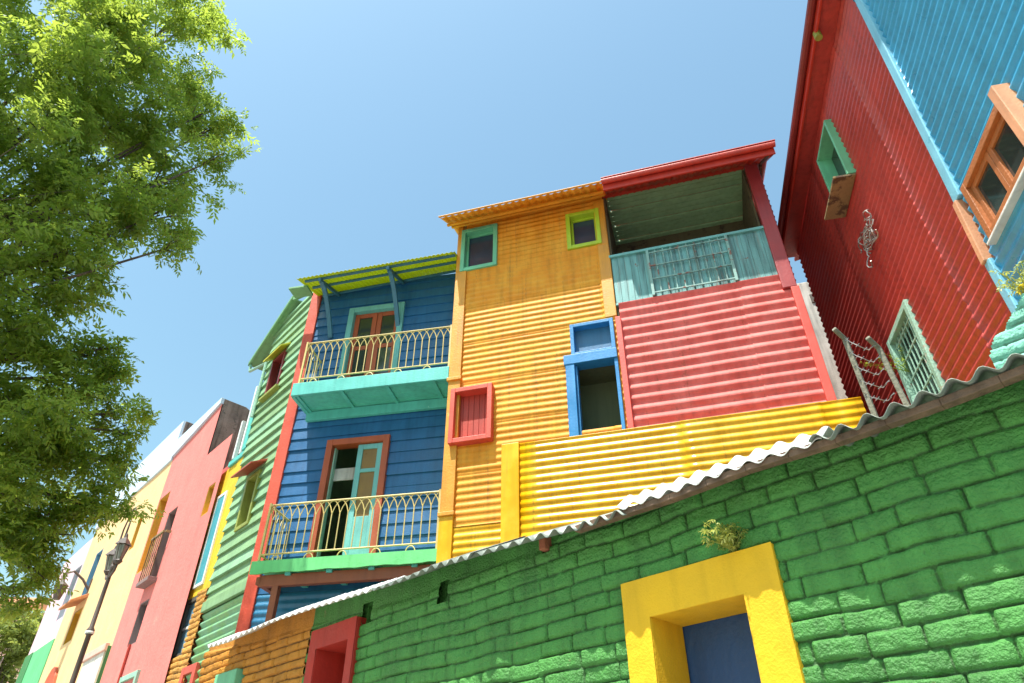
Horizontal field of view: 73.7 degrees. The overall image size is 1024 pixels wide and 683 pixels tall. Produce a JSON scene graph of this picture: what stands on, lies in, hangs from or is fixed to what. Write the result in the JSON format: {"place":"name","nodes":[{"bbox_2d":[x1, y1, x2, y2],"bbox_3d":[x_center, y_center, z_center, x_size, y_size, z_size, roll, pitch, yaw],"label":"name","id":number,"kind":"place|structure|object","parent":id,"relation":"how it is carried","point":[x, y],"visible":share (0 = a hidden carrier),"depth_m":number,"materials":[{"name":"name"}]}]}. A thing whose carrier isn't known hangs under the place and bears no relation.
{"place":"outdoors","nodes":[
{"label":"outdoors","id":0,"kind":"place"},
{"bbox_2d":[39,421,192,682],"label":"cream house","id":1,"kind":"structure","parent":0,"point":[59,667],"depth_m":15.81,"materials":[{"name":"paint"}]},
{"bbox_2d":[53,570,92,599],"bbox_3d":[-10.637,5.913,16.527,0.747,0.726,0.340,28,-45,-32],"label":"wall lantern","id":2,"kind":"object","parent":1,"relation":"attached to","point":[56,596],"depth_m":16.38,"materials":[{"name":"metal"}]},
{"bbox_2d":[63,608,82,644],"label":"window","id":3,"kind":"structure","parent":1,"relation":"in","point":[76,617],"depth_m":16.65,"materials":[{"name":"orange wood"}]},
{"bbox_2d":[82,548,103,594],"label":"window","id":4,"kind":"structure","parent":1,"relation":"in","point":[92,572],"depth_m":17.48,"materials":[{"name":"blue glass"}]},
{"bbox_2d":[129,519,152,549],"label":"window","id":5,"kind":"structure","parent":1,"relation":"in","point":[138,525],"depth_m":15.55,"materials":[{"name":"orange wood"}]},
{"bbox_2d":[0,0,261,627],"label":"street tree","id":6,"kind":"object","parent":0,"point":[78,120],"visible":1,"depth_m":8.88,"materials":[{"name":"green plant"}]},
{"bbox_2d":[100,398,249,682],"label":"pink house","id":7,"kind":"structure","parent":0,"point":[203,451],"depth_m":12.86,"materials":[{"name":"paint"}]},
{"bbox_2d":[119,670,140,682],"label":"window","id":8,"kind":"structure","parent":7,"relation":"in","point":[135,674],"depth_m":11.47,"materials":[{"name":"wood"}]},
{"bbox_2d":[128,599,148,644],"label":"window","id":9,"kind":"structure","parent":7,"relation":"in","point":[141,613],"depth_m":12.74,"materials":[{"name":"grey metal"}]},
{"bbox_2d":[136,492,176,573],"bbox_3d":[-7.386,4.065,14.427,0.346,1.636,0.619,28,-45,-32],"label":"window","id":10,"kind":"structure","parent":7,"relation":"in","point":[156,523],"depth_m":14.62,"materials":[{"name":"orange wood"}]},
{"bbox_2d":[150,507,177,576],"bbox_3d":[-6.738,4.052,13.512,0.316,1.437,0.500,28,-45,-32],"label":"door","id":11,"kind":"structure","parent":7,"relation":"in","point":[171,517],"depth_m":13.64,"materials":[{"name":"wood"}]},
{"bbox_2d":[201,482,219,518],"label":"window","id":12,"kind":"structure","parent":7,"relation":"in","point":[209,495],"depth_m":12.49,"materials":[{"name":"orange wood"}]},
{"bbox_2d":[0,0,807,612],"label":"sky","id":13,"kind":"structure","parent":0,"point":[377,121],"materials":[{"name":"blue"}]},
{"bbox_2d":[436,139,836,562],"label":"corrugated house","id":14,"kind":"structure","parent":0,"point":[669,292],"depth_m":10.01,"materials":[{"name":"orange paint"}]},
{"bbox_2d":[447,383,494,446],"bbox_3d":[-0.561,1.064,9.729,0.630,0.895,0.230,-10,-38,13],"label":"window","id":15,"kind":"structure","parent":14,"relation":"in","point":[476,423],"depth_m":9.73,"materials":[{"name":"red wood"}]},
{"bbox_2d":[460,223,497,271],"bbox_3d":[-0.543,-1.565,11.753,0.649,0.978,0.200,-10,-38,13],"label":"window","id":16,"kind":"structure","parent":14,"relation":"in","point":[479,245],"depth_m":11.81,"materials":[{"name":"green wood"}]},
{"bbox_2d":[565,208,601,250],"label":"window","id":17,"kind":"structure","parent":14,"relation":"in","point":[581,231],"depth_m":11.37,"materials":[{"name":"yellow wood"}]},
{"bbox_2d":[569,318,615,354],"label":"window","id":18,"kind":"structure","parent":14,"relation":"in","point":[595,335],"depth_m":10.01,"materials":[{"name":"blue wood"}]},
{"label":"ground","id":19,"kind":"structure","parent":0,"visible":0},
{"bbox_2d":[0,602,44,682],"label":"street tree","id":20,"kind":"object","parent":19,"relation":"on","point":[16,638],"visible":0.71,"depth_m":20.68,"materials":[{"name":"green plant"}]},
{"bbox_2d":[0,597,47,682],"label":"house","id":21,"kind":"structure","parent":19,"relation":"on","point":[44,606],"depth_m":32.93,"materials":[{"name":"tile"}]},
{"bbox_2d":[15,538,95,682],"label":"pale pink house","id":22,"kind":"structure","parent":19,"relation":"on","point":[33,665],"depth_m":18.50,"materials":[{"name":"paint"}]},
{"bbox_2d":[15,652,33,682],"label":"window","id":23,"kind":"structure","parent":22,"relation":"in","point":[24,667],"depth_m":18.52,"materials":[{"name":"green wood"}]},
{"bbox_2d":[57,564,91,619],"bbox_3d":[-11.755,6.785,18.405,0.296,1.374,0.650,28,-45,-32],"label":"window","id":24,"kind":"structure","parent":22,"relation":"in","point":[78,569],"depth_m":18.55,"materials":[{"name":"wood"}]},
{"bbox_2d":[164,386,261,682],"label":"narrow house","id":25,"kind":"structure","parent":19,"relation":"on","point":[181,667],"depth_m":11.21,"materials":[{"name":"metal"}]},
{"bbox_2d":[171,596,197,659],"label":"window","id":26,"kind":"structure","parent":25,"relation":"in","point":[182,634],"depth_m":10.98,"materials":[{"name":"black glass"}]},
{"bbox_2d":[178,662,200,682],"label":"window","id":27,"kind":"structure","parent":25,"relation":"in","point":[193,668],"depth_m":9.81,"materials":[{"name":"wood"}]},
{"bbox_2d":[186,251,481,682],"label":"building","id":28,"kind":"structure","parent":19,"relation":"on","point":[338,486],"depth_m":10.63,"materials":[{"name":"blue wood"}]},
{"bbox_2d":[231,458,267,531],"bbox_3d":[-4.259,2.467,10.962,0.400,1.078,0.749,28,-45,-32],"label":"window","id":29,"kind":"structure","parent":28,"relation":"in","point":[244,516],"depth_m":11.04,"materials":[{"name":"yellow wood"}]},
{"bbox_2d":[258,342,290,402],"bbox_3d":[-4.368,0.561,12.618,0.310,1.016,0.721,28,-45,-32],"label":"window","id":30,"kind":"structure","parent":28,"relation":"in","point":[278,357],"depth_m":12.71,"materials":[{"name":"yellow wood"}]},
{"bbox_2d":[306,434,390,557],"bbox_3d":[-2.365,2.378,10.065,1.026,2.084,0.210,-7,-37,9],"label":"door","id":31,"kind":"structure","parent":28,"relation":"in","point":[368,476],"depth_m":10.16,"materials":[{"name":"teal wood"}]},
{"bbox_2d":[337,301,405,378],"bbox_3d":[-2.398,0.170,11.699,1.035,1.942,0.160,-7,-37,9],"label":"door","id":32,"kind":"structure","parent":28,"relation":"in","point":[376,319],"depth_m":11.86,"materials":[{"name":"red wood"}]},
{"bbox_2d":[500,397,866,542],"bbox_3d":[2.022,3.423,6.902,4.479,5.962,0.094,-10,-38,13],"label":"corrugated screen","id":33,"kind":"object","parent":19,"relation":"on","point":[548,484],"visible":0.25,"depth_m":8.45,"materials":[{"name":"yellow paint"}]},
{"bbox_2d":[797,282,847,399],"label":"concrete house","id":34,"kind":"structure","parent":19,"relation":"on","point":[825,349],"depth_m":13.95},
{"bbox_2d":[777,0,1023,416],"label":"corrugated house","id":35,"kind":"structure","parent":19,"relation":"on","point":[907,127],"depth_m":7.46,"materials":[{"name":"red metal"}]},
{"bbox_2d":[816,119,855,219],"bbox_3d":[4.540,-2.447,9.666,0.420,1.210,0.771,-7,-37,10],"label":"window","id":36,"kind":"structure","parent":35,"relation":"in","point":[835,166],"depth_m":9.51,"materials":[{"name":"green wood"}]},
{"bbox_2d":[858,209,878,267],"bbox_3d":[4.557,-1.297,8.691,0.109,0.556,0.670,-7,-37,10],"label":"wall ornament","id":37,"kind":"object","parent":35,"relation":"hanging from","point":[872,235],"visible":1,"depth_m":8.66,"materials":[{"name":"grey metal"}]},
{"bbox_2d":[861,345,909,371],"bbox_3d":[4.523,0.249,8.248,0.545,0.352,0.359,0,-37,0],"label":"weed","id":38,"kind":"object","parent":35,"relation":"on","point":[905,363],"visible":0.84,"depth_m":8.21,"materials":[{"name":"green plant"}]},
{"bbox_2d":[886,299,944,403],"bbox_3d":[4.697,0.358,7.773,0.180,1.497,0.874,-7,-37,10],"label":"window","id":39,"kind":"structure","parent":35,"relation":"in","point":[924,375],"depth_m":8.00,"materials":[{"name":"green wood"}]},
{"bbox_2d":[960,83,1023,245],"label":"window","id":40,"kind":"structure","parent":35,"relation":"in","point":[992,186],"depth_m":5.61,"materials":[{"name":"orange wood"}]},
{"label":"pavement","id":41,"kind":"structure","parent":0,"visible":0},
{"bbox_2d":[69,507,136,682],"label":"street lamp","id":42,"kind":"object","parent":41,"relation":"on","point":[115,556],"visible":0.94,"depth_m":11.01,"materials":[{"name":"metal"}]},
{"bbox_2d":[199,353,1023,682],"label":"brick wall","id":43,"kind":"structure","parent":41,"relation":"on","point":[887,545],"depth_m":3.16,"materials":[{"name":"green brick"}]},
{"bbox_2d":[699,519,747,551],"bbox_3d":[0.981,0.925,3.243,0.275,0.164,0.217,15,-39,-19],"label":"weed","id":44,"kind":"object","parent":43,"relation":"on","point":[727,537],"visible":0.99,"depth_m":3.22,"materials":[{"name":"green plant"}]},
{"bbox_2d":[989,293,1023,368],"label":"brick pier","id":45,"kind":"structure","parent":41,"relation":"on","point":[1007,342],"depth_m":3.46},
{"bbox_2d":[989,260,1023,296],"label":"flowering weed","id":46,"kind":"object","parent":45,"relation":"on","point":[1019,290],"visible":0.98,"depth_m":3.53,"materials":[{"name":"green plant"}]},
{"bbox_3d":[2.944,1.845,2.813,0.200,3.604,3.986,30,-46,-34],"label":"alley wall","id":47,"kind":"object","parent":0,"visible":0},
{"bbox_2d":[832,327,909,416],"bbox_3d":[2.436,0.271,4.562,0.122,1.012,0.290,30,-46,-34],"label":"barbed wire fence","id":48,"kind":"object","parent":47,"relation":"on","point":[887,366],"visible":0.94,"depth_m":4.63,"materials":[{"name":"grey metal"}]}
]}

